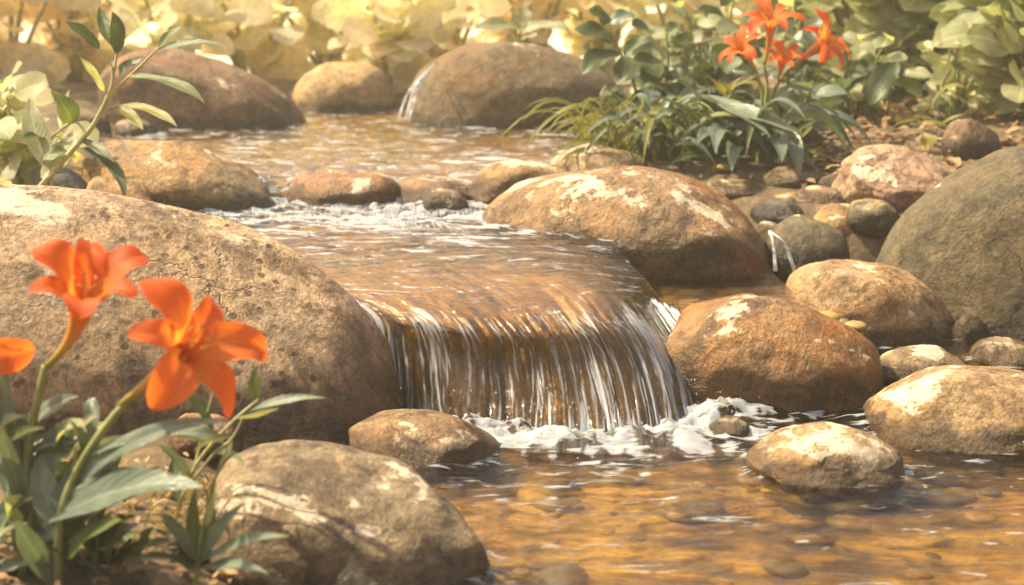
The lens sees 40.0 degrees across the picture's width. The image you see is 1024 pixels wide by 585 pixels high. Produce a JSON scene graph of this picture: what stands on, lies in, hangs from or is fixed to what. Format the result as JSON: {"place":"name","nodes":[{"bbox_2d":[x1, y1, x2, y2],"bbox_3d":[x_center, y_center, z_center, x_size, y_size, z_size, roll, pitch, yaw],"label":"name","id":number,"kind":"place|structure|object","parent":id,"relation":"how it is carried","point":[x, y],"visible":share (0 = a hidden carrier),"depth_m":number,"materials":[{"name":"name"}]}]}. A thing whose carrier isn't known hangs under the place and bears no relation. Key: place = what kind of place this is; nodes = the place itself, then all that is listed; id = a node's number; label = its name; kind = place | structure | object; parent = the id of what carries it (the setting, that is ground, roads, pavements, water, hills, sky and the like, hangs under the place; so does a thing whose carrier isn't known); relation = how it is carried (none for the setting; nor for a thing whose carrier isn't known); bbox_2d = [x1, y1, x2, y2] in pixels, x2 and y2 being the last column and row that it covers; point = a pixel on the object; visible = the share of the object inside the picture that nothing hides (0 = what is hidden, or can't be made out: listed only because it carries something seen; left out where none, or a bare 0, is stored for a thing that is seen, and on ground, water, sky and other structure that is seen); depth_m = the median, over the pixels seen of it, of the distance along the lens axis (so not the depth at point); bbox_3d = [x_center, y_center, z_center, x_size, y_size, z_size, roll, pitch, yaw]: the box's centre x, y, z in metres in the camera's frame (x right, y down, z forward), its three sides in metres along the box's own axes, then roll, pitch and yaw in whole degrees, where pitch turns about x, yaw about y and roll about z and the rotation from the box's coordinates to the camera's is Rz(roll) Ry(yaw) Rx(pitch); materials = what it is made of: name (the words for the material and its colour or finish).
{"place":"outdoors","nodes":[
{"label":"outdoors","id":0,"kind":"place"},
{"bbox_2d":[98,111,712,453],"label":"stream","id":1,"kind":"structure","parent":0,"point":[397,205],"depth_m":4.75,"materials":[{"name":"brown liquid"}]},
{"bbox_2d":[640,295,680,336],"bbox_3d":[0.430,0.160,3.793,0.109,0.218,0.489,-5,13,-23],"label":"water spill","id":2,"kind":"object","parent":1,"relation":"on","point":[661,309],"visible":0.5,"depth_m":3.86,"materials":[{"name":"white liquid"}]},
{"bbox_2d":[0,3,1023,584],"bbox_3d":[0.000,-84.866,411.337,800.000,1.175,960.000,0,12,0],"label":"ground","id":3,"kind":"structure","parent":0,"point":[730,525],"depth_m":3.01,"materials":[{"name":"brown liquid"}]},
{"bbox_2d":[0,61,53,169],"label":"grey green shrub","id":4,"kind":"object","parent":3,"relation":"on","point":[44,97],"visible":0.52,"depth_m":5.35,"materials":[{"name":"green plant"}]},
{"bbox_2d":[0,0,70,89],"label":"golden shrub","id":5,"kind":"object","parent":3,"relation":"on","point":[30,55],"visible":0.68,"depth_m":8.28,"materials":[{"name":"yellow plant"}]},
{"bbox_2d":[0,338,81,571],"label":"lily plant","id":6,"kind":"object","parent":3,"relation":"on","point":[16,354],"visible":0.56,"depth_m":2.32,"materials":[{"name":"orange plant"}]},
{"bbox_2d":[0,71,98,184],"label":"grey green shrub","id":7,"kind":"object","parent":3,"relation":"on","point":[16,155],"visible":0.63,"depth_m":4.83,"materials":[{"name":"green plant"}]},
{"bbox_2d":[28,166,87,188],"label":"rock","id":8,"kind":"object","parent":3,"relation":"on","point":[66,177],"visible":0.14,"depth_m":4.76,"materials":[{"name":"stone"}]},
{"bbox_2d":[0,0,122,81],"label":"golden shrub","id":9,"kind":"object","parent":3,"relation":"on","point":[59,35],"visible":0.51,"depth_m":8.65,"materials":[{"name":"yellow plant"}]},
{"bbox_2d":[70,108,111,140],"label":"stone","id":10,"kind":"object","parent":3,"relation":"on","point":[103,126],"visible":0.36,"depth_m":6.84,"materials":[{"name":"brown stone"}]},
{"bbox_2d":[85,548,118,564],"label":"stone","id":11,"kind":"object","parent":3,"relation":"on","point":[101,560],"visible":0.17,"depth_m":2.40,"materials":[{"name":"brown stone"}]},
{"bbox_2d":[43,508,174,576],"bbox_3d":[-0.637,0.420,2.287,0.212,0.190,0.143,0,12,0],"label":"leafy plant","id":12,"kind":"object","parent":3,"relation":"on","point":[108,538],"visible":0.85,"depth_m":2.31,"materials":[{"name":"green plant"}]},
{"bbox_2d":[86,176,154,201],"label":"stone","id":13,"kind":"object","parent":3,"relation":"on","point":[138,189],"visible":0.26,"depth_m":4.72,"materials":[{"name":"brown stone"}]},
{"bbox_2d":[20,7,229,195],"bbox_3d":[-1.213,-0.591,4.372,0.810,0.583,0.193,5,13,24],"label":"slender plant","id":14,"kind":"object","parent":3,"relation":"on","point":[53,160],"visible":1,"depth_m":4.41,"materials":[{"name":"green plant"}]},
{"bbox_2d":[114,119,160,140],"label":"stone","id":15,"kind":"object","parent":3,"relation":"on","point":[125,128],"visible":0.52,"depth_m":6.76,"materials":[{"name":"brown stone"}]},
{"bbox_2d":[15,278,266,584],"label":"lily plant","id":16,"kind":"object","parent":3,"relation":"on","point":[204,342],"visible":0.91,"depth_m":2.20,"materials":[{"name":"orange plant"}]},
{"bbox_2d":[54,0,246,60],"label":"golden shrub","id":17,"kind":"object","parent":3,"relation":"on","point":[148,24],"visible":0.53,"depth_m":8.25,"materials":[{"name":"yellow plant"}]},
{"bbox_2d":[104,467,244,540],"bbox_3d":[-0.604,0.393,2.446,0.303,0.199,0.030,0,12,0],"label":"dry grass tuft","id":18,"kind":"object","parent":3,"relation":"on","point":[204,485],"visible":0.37,"depth_m":2.45,"materials":[{"name":"plant"}]},
{"bbox_2d":[160,522,205,565],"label":"stone","id":19,"kind":"object","parent":3,"relation":"on","point":[174,547],"visible":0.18,"depth_m":2.43,"materials":[{"name":"brown stone"}]},
{"bbox_2d":[82,140,289,226],"bbox_3d":[-1.165,-0.331,5.084,0.765,0.439,0.535,0,12,0],"label":"rock","id":20,"kind":"object","parent":3,"relation":"on","point":[186,175],"visible":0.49,"depth_m":4.91,"materials":[{"name":"stone"}]},
{"bbox_2d":[0,184,402,450],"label":"boulder","id":21,"kind":"object","parent":3,"relation":"on","point":[317,327],"visible":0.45,"depth_m":3.22,"materials":[{"name":"stone"}]},
{"bbox_2d":[98,47,308,140],"bbox_3d":[-1.614,-0.914,7.444,1.078,0.757,0.755,0,12,0],"label":"boulder","id":22,"kind":"object","parent":3,"relation":"on","point":[234,98],"visible":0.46,"depth_m":7.12,"materials":[{"name":"stone"}]},
{"bbox_2d":[167,413,243,467],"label":"stone","id":23,"kind":"object","parent":3,"relation":"on","point":[178,446],"visible":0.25,"depth_m":2.95,"materials":[{"name":"brown stone"}]},
{"bbox_2d":[138,440,287,584],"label":"lance leaf plant","id":24,"kind":"object","parent":3,"relation":"on","point":[196,542],"visible":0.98,"depth_m":2.23,"materials":[{"name":"green plant"}]},
{"bbox_2d":[159,366,323,519],"bbox_3d":[-0.477,0.277,2.399,0.306,0.283,0.131,4,12,17],"label":"sprig plant","id":25,"kind":"object","parent":3,"relation":"on","point":[210,435],"visible":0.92,"depth_m":2.42,"materials":[{"name":"green plant"}]},
{"bbox_2d":[197,0,316,79],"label":"golden shrub","id":26,"kind":"object","parent":3,"relation":"on","point":[261,41],"visible":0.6,"depth_m":9.00,"materials":[{"name":"yellow plant"}]},
{"bbox_2d":[273,0,371,65],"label":"golden shrub","id":27,"kind":"object","parent":3,"relation":"on","point":[320,35],"visible":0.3,"depth_m":9.25,"materials":[{"name":"yellow plant"}]},
{"bbox_2d":[291,62,397,113],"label":"boulder","id":28,"kind":"object","parent":3,"relation":"on","point":[339,87],"visible":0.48,"depth_m":8.13,"materials":[{"name":"stone"}]},
{"bbox_2d":[287,169,403,221],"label":"rock","id":29,"kind":"object","parent":3,"relation":"on","point":[349,187],"visible":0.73,"depth_m":5.03,"materials":[{"name":"red stone"}]},
{"bbox_2d":[199,440,494,584],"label":"boulder","id":30,"kind":"object","parent":3,"relation":"on","point":[337,514],"visible":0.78,"depth_m":2.45,"materials":[{"name":"brown stone"}]},
{"bbox_2d":[311,0,467,95],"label":"golden shrub","id":31,"kind":"object","parent":3,"relation":"on","point":[395,41],"visible":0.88,"depth_m":8.39,"materials":[{"name":"yellow plant"}]},
{"bbox_2d":[348,409,501,485],"bbox_3d":[-0.197,0.354,3.195,0.348,0.158,0.278,0,12,0],"label":"stone","id":32,"kind":"object","parent":3,"relation":"on","point":[414,438],"visible":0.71,"depth_m":3.10,"materials":[{"name":"brown stone"}]},
{"bbox_2d":[397,176,472,212],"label":"stone","id":33,"kind":"object","parent":3,"relation":"on","point":[414,189],"visible":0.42,"depth_m":5.08,"materials":[{"name":"brown stone"}]},
{"bbox_2d":[423,188,469,223],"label":"stone","id":34,"kind":"object","parent":3,"relation":"on","point":[442,199],"visible":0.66,"depth_m":4.91,"materials":[{"name":"brown stone"}]},
{"bbox_2d":[426,0,484,57],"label":"golden shrub","id":35,"kind":"object","parent":3,"relation":"on","point":[455,39],"visible":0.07,"depth_m":9.35,"materials":[{"name":"yellow plant"}]},
{"bbox_2d":[0,91,1023,584],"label":"leaf litter","id":36,"kind":"object","parent":3,"relation":"on","point":[954,163],"visible":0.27,"depth_m":5.39,"materials":[{"name":"brown plant"}]},
{"bbox_2d":[0,238,147,576],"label":"lily plant","id":37,"kind":"object","parent":36,"relation":"on","point":[86,280],"visible":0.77,"depth_m":2.26,"materials":[{"name":"orange plant"}]},
{"bbox_2d":[894,117,946,148],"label":"seedling","id":38,"kind":"object","parent":36,"relation":"on","point":[928,141],"visible":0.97,"depth_m":5.59,"materials":[{"name":"green plant"}]},
{"bbox_2d":[407,42,619,138],"bbox_3d":[0.020,-0.939,7.559,1.162,0.801,0.813,0,12,0],"label":"boulder","id":39,"kind":"object","parent":3,"relation":"on","point":[498,85],"visible":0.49,"depth_m":7.21,"materials":[{"name":"beige stone"}]},
{"bbox_2d":[397,62,436,121],"bbox_3d":[-0.465,-1.017,7.133,0.072,0.285,0.352,6,13,26],"label":"water trickle","id":40,"kind":"object","parent":39,"relation":"on","point":[421,77],"visible":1,"depth_m":7.06,"materials":[{"name":"white liquid"}]},
{"bbox_2d":[473,6,568,42],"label":"sprig plant","id":41,"kind":"object","parent":39,"relation":"on","point":[522,17],"visible":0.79,"depth_m":7.64,"materials":[{"name":"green plant"}]},
{"bbox_2d":[468,159,568,210],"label":"rock","id":42,"kind":"object","parent":3,"relation":"on","point":[489,184],"visible":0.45,"depth_m":4.98,"materials":[{"name":"stone"}]},
{"bbox_2d":[334,274,711,463],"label":"waterfall","id":43,"kind":"object","parent":3,"relation":"on","point":[498,363],"visible":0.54,"depth_m":3.45,"materials":[{"name":"clear liquid"}]},
{"bbox_2d":[375,294,406,408],"bbox_3d":[-0.289,0.148,3.559,0.048,0.261,0.208,-5,13,-23],"label":"water spill","id":44,"kind":"object","parent":43,"relation":"on","point":[405,381],"visible":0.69,"depth_m":3.50,"materials":[{"name":"white"}]},
{"bbox_2d":[457,0,610,49],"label":"golden shrub","id":45,"kind":"object","parent":3,"relation":"on","point":[538,9],"visible":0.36,"depth_m":9.00,"materials":[{"name":"yellow plant"}]},
{"bbox_2d":[551,143,647,170],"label":"rock","id":46,"kind":"object","parent":3,"relation":"on","point":[593,157],"visible":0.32,"depth_m":5.32,"materials":[{"name":"stone"}]},
{"bbox_2d":[549,0,654,72],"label":"golden shrub","id":47,"kind":"object","parent":3,"relation":"on","point":[578,44],"visible":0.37,"depth_m":9.47,"materials":[{"name":"yellow plant"}]},
{"bbox_2d":[582,90,637,145],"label":"leafy shrub","id":48,"kind":"object","parent":3,"relation":"on","point":[616,100],"visible":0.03,"depth_m":5.82,"materials":[{"name":"green plant"}]},
{"bbox_2d":[492,88,741,161],"bbox_3d":[0.415,-0.643,5.467,1.008,0.301,0.582,0,12,0],"label":"grass tuft","id":49,"kind":"object","parent":3,"relation":"on","point":[610,138],"visible":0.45,"depth_m":5.45,"materials":[{"name":"green plant"}]},
{"bbox_2d":[239,138,1001,584],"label":"pebbles","id":50,"kind":"object","parent":3,"relation":"on","point":[777,566],"visible":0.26,"depth_m":3.08,"materials":[{"name":"brown stone"}]},
{"bbox_2d":[479,166,770,298],"bbox_3d":[0.369,-0.120,4.726,0.968,0.603,0.726,0,12,0],"label":"boulder","id":51,"kind":"object","parent":3,"relation":"on","point":[655,225],"visible":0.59,"depth_m":4.43,"materials":[{"name":"orange stone"}]},
{"bbox_2d":[574,5,694,104],"bbox_3d":[0.500,-0.850,5.743,0.495,0.634,0.223,0,12,0],"label":"leafy shrub","id":52,"kind":"object","parent":3,"relation":"on","point":[654,70],"visible":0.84,"depth_m":5.75,"materials":[{"name":"green plant"}]},
{"bbox_2d":[615,18,694,94],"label":"leafy shrub","id":53,"kind":"object","parent":3,"relation":"on","point":[638,23],"visible":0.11,"depth_m":6.77,"materials":[{"name":"green plant"}]},
{"bbox_2d":[635,0,744,66],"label":"golden shrub","id":54,"kind":"object","parent":3,"relation":"on","point":[659,18],"visible":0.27,"depth_m":9.16,"materials":[{"name":"yellow plant"}]},
{"bbox_2d":[528,0,871,174],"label":"lily clump","id":55,"kind":"object","parent":3,"relation":"on","point":[750,125],"visible":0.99,"depth_m":5.32,"materials":[{"name":"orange plant"}]},
{"bbox_2d":[634,45,785,150],"bbox_3d":[0.789,-0.769,5.713,0.603,0.475,0.392,0,12,0],"label":"leafy shrub","id":56,"kind":"object","parent":3,"relation":"on","point":[722,70],"visible":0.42,"depth_m":5.64,"materials":[{"name":"green plant"}]},
{"bbox_2d":[652,0,771,89],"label":"leafy shrub","id":57,"kind":"object","parent":3,"relation":"on","point":[713,17],"visible":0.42,"depth_m":6.45,"materials":[{"name":"green plant"}]},
{"bbox_2d":[705,179,762,199],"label":"stone","id":58,"kind":"object","parent":3,"relation":"on","point":[730,189],"visible":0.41,"depth_m":5.05,"materials":[{"name":"brown stone"}]},
{"bbox_2d":[728,1,789,67],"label":"golden shrub","id":59,"kind":"object","parent":3,"relation":"on","point":[744,6],"visible":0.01,"depth_m":9.60,"materials":[{"name":"yellow plant"}]},
{"bbox_2d":[756,221,776,247],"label":"stone","id":60,"kind":"object","parent":3,"relation":"on","point":[763,228],"visible":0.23,"depth_m":4.74,"materials":[{"name":"brown stone"}]},
{"bbox_2d":[664,293,883,435],"bbox_3d":[0.674,0.236,3.706,0.606,0.486,0.455,0,12,0],"label":"boulder","id":61,"kind":"object","parent":3,"relation":"on","point":[782,358],"visible":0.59,"depth_m":3.51,"materials":[{"name":"orange stone"}]},
{"bbox_2d":[749,200,803,223],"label":"stone","id":62,"kind":"object","parent":3,"relation":"on","point":[776,211],"visible":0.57,"depth_m":4.84,"materials":[{"name":"grey stone"}]},
{"bbox_2d":[761,165,819,188],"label":"stone","id":63,"kind":"object","parent":3,"relation":"on","point":[786,176],"visible":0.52,"depth_m":5.13,"materials":[{"name":"brown stone"}]},
{"bbox_2d":[733,81,852,152],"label":"leafy shrub","id":64,"kind":"object","parent":3,"relation":"on","point":[828,95],"visible":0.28,"depth_m":5.67,"materials":[{"name":"green plant"}]},
{"bbox_2d":[772,192,813,202],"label":"stone","id":65,"kind":"object","parent":3,"relation":"on","point":[794,197],"visible":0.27,"depth_m":4.98,"materials":[{"name":"brown stone"}]},
{"bbox_2d":[735,0,852,75],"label":"grey green shrub","id":66,"kind":"object","parent":3,"relation":"on","point":[797,6],"visible":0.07,"depth_m":7.44,"materials":[{"name":"green plant"}]},
{"bbox_2d":[759,6,845,99],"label":"leafy shrub","id":67,"kind":"object","parent":3,"relation":"on","point":[800,37],"visible":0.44,"depth_m":6.58,"materials":[{"name":"green plant"}]},
{"bbox_2d":[766,214,849,286],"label":"rock","id":68,"kind":"object","parent":3,"relation":"on","point":[806,239],"visible":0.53,"depth_m":4.59,"materials":[{"name":"grey stone"}]},
{"bbox_2d":[768,230,795,272],"bbox_3d":[0.829,-0.127,4.401,0.068,0.128,0.130,-10,15,-39],"label":"water spill","id":69,"kind":"object","parent":68,"relation":"on","point":[771,234],"visible":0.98,"depth_m":4.38,"materials":[{"name":"white liquid"}]},
{"bbox_2d":[795,185,846,203],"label":"stone","id":70,"kind":"object","parent":3,"relation":"on","point":[818,194],"visible":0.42,"depth_m":4.97,"materials":[{"name":"brown stone"}]},
{"bbox_2d":[744,422,904,513],"bbox_3d":[0.682,0.379,3.064,0.344,0.176,0.275,0,12,0],"label":"rock","id":71,"kind":"object","parent":3,"relation":"on","point":[811,459],"visible":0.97,"depth_m":2.97,"materials":[{"name":"stone"}]},
{"bbox_2d":[818,174,837,186],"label":"stone","id":72,"kind":"object","parent":3,"relation":"on","point":[828,181],"visible":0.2,"depth_m":5.07,"materials":[{"name":"brown stone"}]},
{"bbox_2d":[814,203,853,236],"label":"stone","id":73,"kind":"object","parent":3,"relation":"on","point":[833,215],"visible":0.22,"depth_m":4.80,"materials":[{"name":"brown stone"}]},
{"bbox_2d":[801,0,890,97],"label":"grey green shrub","id":74,"kind":"object","parent":3,"relation":"on","point":[837,11],"visible":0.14,"depth_m":6.98,"materials":[{"name":"green plant"}]},
{"bbox_2d":[804,31,910,117],"bbox_3d":[1.547,-0.966,6.445,0.402,0.455,0.495,-2,12,-11],"label":"grey green shrub","id":75,"kind":"object","parent":3,"relation":"on","point":[858,65],"visible":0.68,"depth_m":6.38,"materials":[{"name":"green plant"}]},
{"bbox_2d":[783,259,953,354],"bbox_3d":[1.101,0.107,4.335,0.529,0.398,0.423,0,12,0],"label":"boulder","id":76,"kind":"object","parent":3,"relation":"on","point":[889,306],"visible":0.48,"depth_m":4.17,"materials":[{"name":"beige stone"}]},
{"bbox_2d":[846,198,899,238],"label":"stone","id":77,"kind":"object","parent":3,"relation":"on","point":[872,218],"visible":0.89,"depth_m":4.72,"materials":[{"name":"grey stone"}]},
{"bbox_2d":[834,0,942,103],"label":"grey green shrub","id":78,"kind":"object","parent":3,"relation":"on","point":[897,30],"visible":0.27,"depth_m":6.79,"materials":[{"name":"green plant"}]},
{"bbox_2d":[831,144,951,211],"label":"rock","id":79,"kind":"object","parent":3,"relation":"on","point":[899,178],"visible":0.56,"depth_m":4.89,"materials":[{"name":"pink stone"}]},
{"bbox_2d":[865,62,930,114],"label":"dark leaf plant","id":80,"kind":"object","parent":3,"relation":"on","point":[883,77],"visible":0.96,"depth_m":6.17,"materials":[{"name":"green plant"}]},
{"bbox_2d":[843,0,972,99],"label":"grey green shrub","id":81,"kind":"object","parent":3,"relation":"on","point":[892,10],"visible":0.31,"depth_m":6.75,"materials":[{"name":"green plant"}]},
{"bbox_2d":[880,345,965,386],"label":"stone","id":82,"kind":"object","parent":3,"relation":"on","point":[897,364],"visible":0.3,"depth_m":3.71,"materials":[{"name":"brown stone"}]},
{"bbox_2d":[913,69,963,134],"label":"seedling","id":83,"kind":"object","parent":3,"relation":"on","point":[945,85],"visible":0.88,"depth_m":5.89,"materials":[{"name":"green plant"}]},
{"bbox_2d":[863,365,1023,485],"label":"boulder","id":84,"kind":"object","parent":3,"relation":"on","point":[965,415],"visible":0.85,"depth_m":3.19,"materials":[{"name":"beige stone"}]},
{"bbox_2d":[875,145,1023,341],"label":"boulder","id":85,"kind":"object","parent":3,"relation":"on","point":[954,241],"visible":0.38,"depth_m":4.28,"materials":[{"name":"grey stone"}]},
{"bbox_2d":[912,31,986,121],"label":"grey green shrub","id":86,"kind":"object","parent":3,"relation":"on","point":[945,102],"visible":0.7,"depth_m":6.22,"materials":[{"name":"green plant"}]},
{"bbox_2d":[951,314,987,362],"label":"stone","id":87,"kind":"object","parent":3,"relation":"on","point":[966,328],"visible":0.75,"depth_m":4.20,"materials":[{"name":"brown stone"}]},
{"bbox_2d":[922,0,1018,89],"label":"grey green shrub","id":88,"kind":"object","parent":3,"relation":"on","point":[945,13],"visible":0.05,"depth_m":6.48,"materials":[{"name":"green plant"}]},
{"bbox_2d":[941,119,1000,160],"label":"stone","id":89,"kind":"object","parent":3,"relation":"on","point":[965,139],"visible":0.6,"depth_m":5.42,"materials":[{"name":"brown stone"}]},
{"bbox_2d":[931,0,1023,119],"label":"grey green shrub","id":90,"kind":"object","parent":3,"relation":"on","point":[989,34],"visible":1,"depth_m":6.06,"materials":[{"name":"green plant"}]},
{"bbox_2d":[969,336,1023,370],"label":"stone","id":91,"kind":"object","parent":3,"relation":"on","point":[998,351],"visible":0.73,"depth_m":3.94,"materials":[{"name":"brown stone"}]},
{"bbox_2d":[345,339,1023,584],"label":"pool","id":92,"kind":"structure","parent":0,"point":[688,439],"depth_m":3.20,"materials":[{"name":"brown liquid"}]},
{"bbox_2d":[398,366,737,457],"bbox_3d":[0.123,0.262,3.276,0.980,0.136,0.492,0,12,0],"label":"water spray","id":93,"kind":"object","parent":92,"relation":"on","point":[597,415],"visible":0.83,"depth_m":3.27,"materials":[{"name":"white liquid"}]},
{"bbox_2d":[709,415,749,446],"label":"stone","id":94,"kind":"object","parent":92,"relation":"on","point":[735,426],"visible":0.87,"depth_m":3.30,"materials":[{"name":"stone"}]},
{"bbox_2d":[629,268,793,308],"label":"pool","id":95,"kind":"structure","parent":0,"point":[719,294],"depth_m":4.27,"materials":[{"name":"brown liquid"}]}
]}

